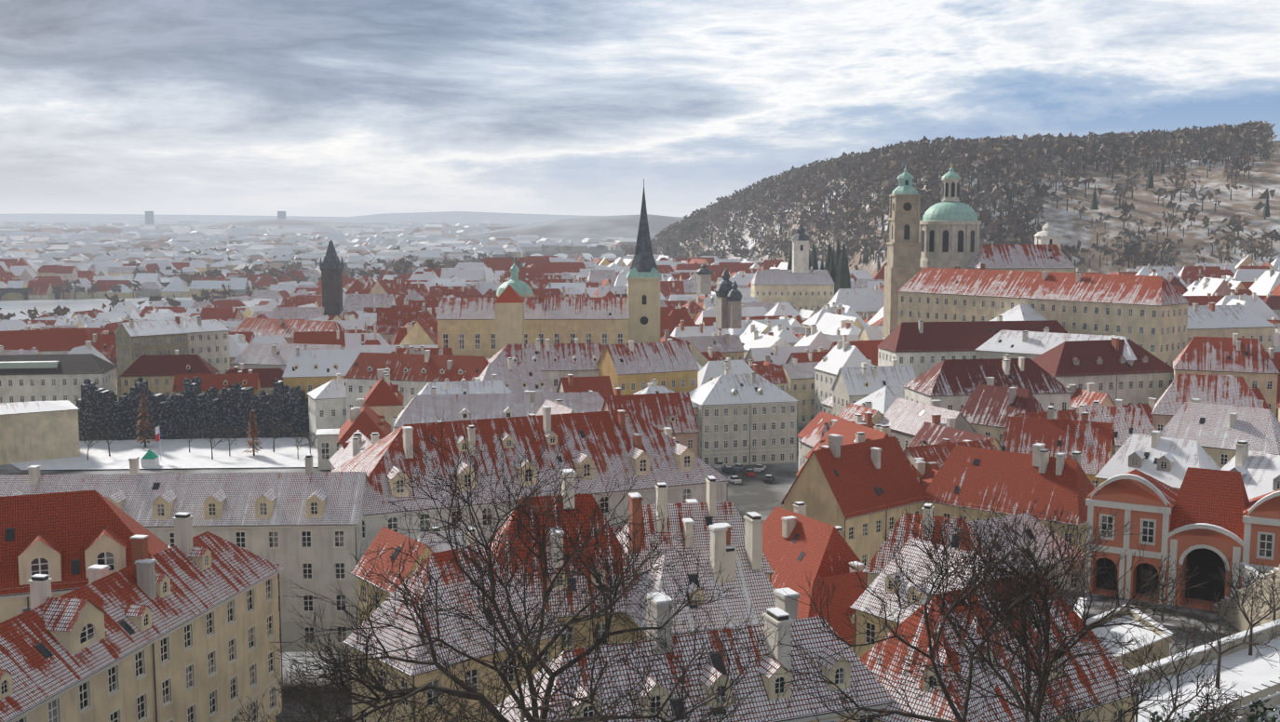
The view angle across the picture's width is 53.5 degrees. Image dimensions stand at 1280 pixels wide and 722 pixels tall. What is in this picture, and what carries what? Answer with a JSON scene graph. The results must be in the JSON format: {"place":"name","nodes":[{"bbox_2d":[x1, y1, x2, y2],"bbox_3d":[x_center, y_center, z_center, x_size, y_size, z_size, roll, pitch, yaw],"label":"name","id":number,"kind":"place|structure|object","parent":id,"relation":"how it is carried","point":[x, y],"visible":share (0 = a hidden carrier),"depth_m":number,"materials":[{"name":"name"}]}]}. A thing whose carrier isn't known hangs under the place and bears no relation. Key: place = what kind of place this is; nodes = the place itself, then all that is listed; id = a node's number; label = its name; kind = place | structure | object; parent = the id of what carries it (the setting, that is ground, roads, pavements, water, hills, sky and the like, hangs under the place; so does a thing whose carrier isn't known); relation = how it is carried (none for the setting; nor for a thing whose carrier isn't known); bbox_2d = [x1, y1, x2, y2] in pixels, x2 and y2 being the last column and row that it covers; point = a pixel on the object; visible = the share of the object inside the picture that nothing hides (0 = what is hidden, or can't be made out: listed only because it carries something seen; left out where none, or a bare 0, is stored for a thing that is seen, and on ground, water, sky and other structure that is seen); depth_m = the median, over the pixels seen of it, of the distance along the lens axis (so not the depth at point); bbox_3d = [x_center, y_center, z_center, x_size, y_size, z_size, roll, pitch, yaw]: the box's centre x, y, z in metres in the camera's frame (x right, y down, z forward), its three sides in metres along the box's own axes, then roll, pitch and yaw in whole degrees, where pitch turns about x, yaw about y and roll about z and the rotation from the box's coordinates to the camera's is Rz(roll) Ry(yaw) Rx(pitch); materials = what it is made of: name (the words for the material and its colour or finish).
{"place":"outdoors","nodes":[
{"label":"outdoors","id":0,"kind":"place"},
{"bbox_2d":[0,253,628,320],"bbox_3d":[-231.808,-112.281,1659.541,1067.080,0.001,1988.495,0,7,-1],"label":"river","id":1,"kind":"structure","parent":0,"point":[16,307],"depth_m":1103.87,"materials":[{"name":"grey liquid"}]},
{"bbox_2d":[520,250,628,257],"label":"stone bridge","id":2,"kind":"structure","parent":1,"relation":"in","point":[599,253],"depth_m":2353.97,"materials":[{"name":"grey stone"}]},
{"bbox_2d":[0,211,684,240],"bbox_3d":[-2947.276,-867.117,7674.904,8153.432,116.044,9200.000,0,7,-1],"label":"hills","id":3,"kind":"structure","parent":0,"point":[579,227],"depth_m":11879.57,"materials":[{"name":"grey"}]},
{"bbox_2d":[0,283,1231,721],"bbox_3d":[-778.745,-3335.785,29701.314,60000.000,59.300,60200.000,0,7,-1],"label":"ground","id":4,"kind":"structure","parent":0,"point":[754,494],"depth_m":294.68,"materials":[{"name":"white snow"}]},
{"bbox_2d":[0,282,170,300],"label":"stone bridge","id":5,"kind":"structure","parent":4,"relation":"on","point":[24,291],"depth_m":1174.47,"materials":[{"name":"grey stone"}]},
{"bbox_2d":[11,376,318,470],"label":"walled garden","id":6,"kind":"object","parent":4,"relation":"on","point":[235,425],"visible":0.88,"depth_m":358.85,"materials":[{"name":"black plant"}]},
{"bbox_2d":[0,211,636,273],"bbox_3d":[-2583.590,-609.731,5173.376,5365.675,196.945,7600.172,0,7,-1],"label":"city","id":7,"kind":"object","parent":4,"relation":"on","point":[40,243],"visible":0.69,"depth_m":2691.56,"materials":[{"name":"grey"}]},
{"bbox_2d":[0,238,850,320],"bbox_3d":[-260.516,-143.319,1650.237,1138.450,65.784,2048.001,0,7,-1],"label":"buildings","id":8,"kind":"structure","parent":4,"relation":"on","point":[836,266],"depth_m":1118.15,"materials":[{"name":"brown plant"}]},
{"bbox_2d":[0,398,1279,721],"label":"buildings","id":9,"kind":"structure","parent":4,"relation":"on","point":[134,596],"depth_m":118.94,"materials":[{"name":"white"}]},
{"bbox_2d":[0,244,1279,470],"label":"buildings","id":10,"kind":"structure","parent":4,"relation":"on","point":[989,340],"depth_m":344.49,"materials":[{"name":"white paint"}]},
{"bbox_2d":[0,253,1279,721],"bbox_3d":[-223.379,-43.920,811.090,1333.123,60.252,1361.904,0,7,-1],"label":"buildings","id":11,"kind":"structure","parent":4,"relation":"on","point":[825,369],"depth_m":433.37,"materials":[{"name":"brown"}]},
{"bbox_2d":[319,162,1062,354],"bbox_3d":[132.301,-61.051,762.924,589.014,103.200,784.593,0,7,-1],"label":"towers","id":12,"kind":"structure","parent":4,"relation":"on","point":[945,233],"depth_m":434.76,"materials":[{"name":"paint"}]},
{"bbox_2d":[714,430,798,484],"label":"parked cars","id":13,"kind":"object","parent":4,"relation":"on","point":[761,468],"visible":0.58,"depth_m":313.66,"materials":[{"name":"grey"}]},
{"bbox_2d":[233,410,1279,721],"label":"trees","id":14,"kind":"object","parent":4,"relation":"on","point":[1019,599],"visible":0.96,"depth_m":51.03,"materials":[{"name":"brown plant"}]},
{"bbox_2d":[1054,467,1279,721],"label":"sala terrena and terraces","id":15,"kind":"object","parent":4,"relation":"on","point":[1205,522],"visible":0.75,"depth_m":133.49,"materials":[{"name":"pink"}]},
{"bbox_2d":[1149,697,1279,721],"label":"evergreen shrubs","id":16,"kind":"object","parent":15,"relation":"on","point":[1252,719],"visible":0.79,"depth_m":73.40,"materials":[{"name":"plant"}]},
{"bbox_2d":[0,0,1279,216],"label":"sky","id":17,"kind":"structure","parent":0,"point":[302,108],"materials":[{"name":"grey"}]},
{"bbox_2d":[660,140,1279,277],"bbox_3d":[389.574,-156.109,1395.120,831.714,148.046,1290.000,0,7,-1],"label":"petrin hill","id":18,"kind":"structure","parent":0,"point":[1069,225],"depth_m":889.77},
{"bbox_2d":[622,120,1279,272],"bbox_3d":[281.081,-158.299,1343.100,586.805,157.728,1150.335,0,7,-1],"label":"petrin trees","id":19,"kind":"object","parent":18,"relation":"on","point":[1030,154],"visible":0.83,"depth_m":1003.76,"materials":[{"name":"grey plant"}]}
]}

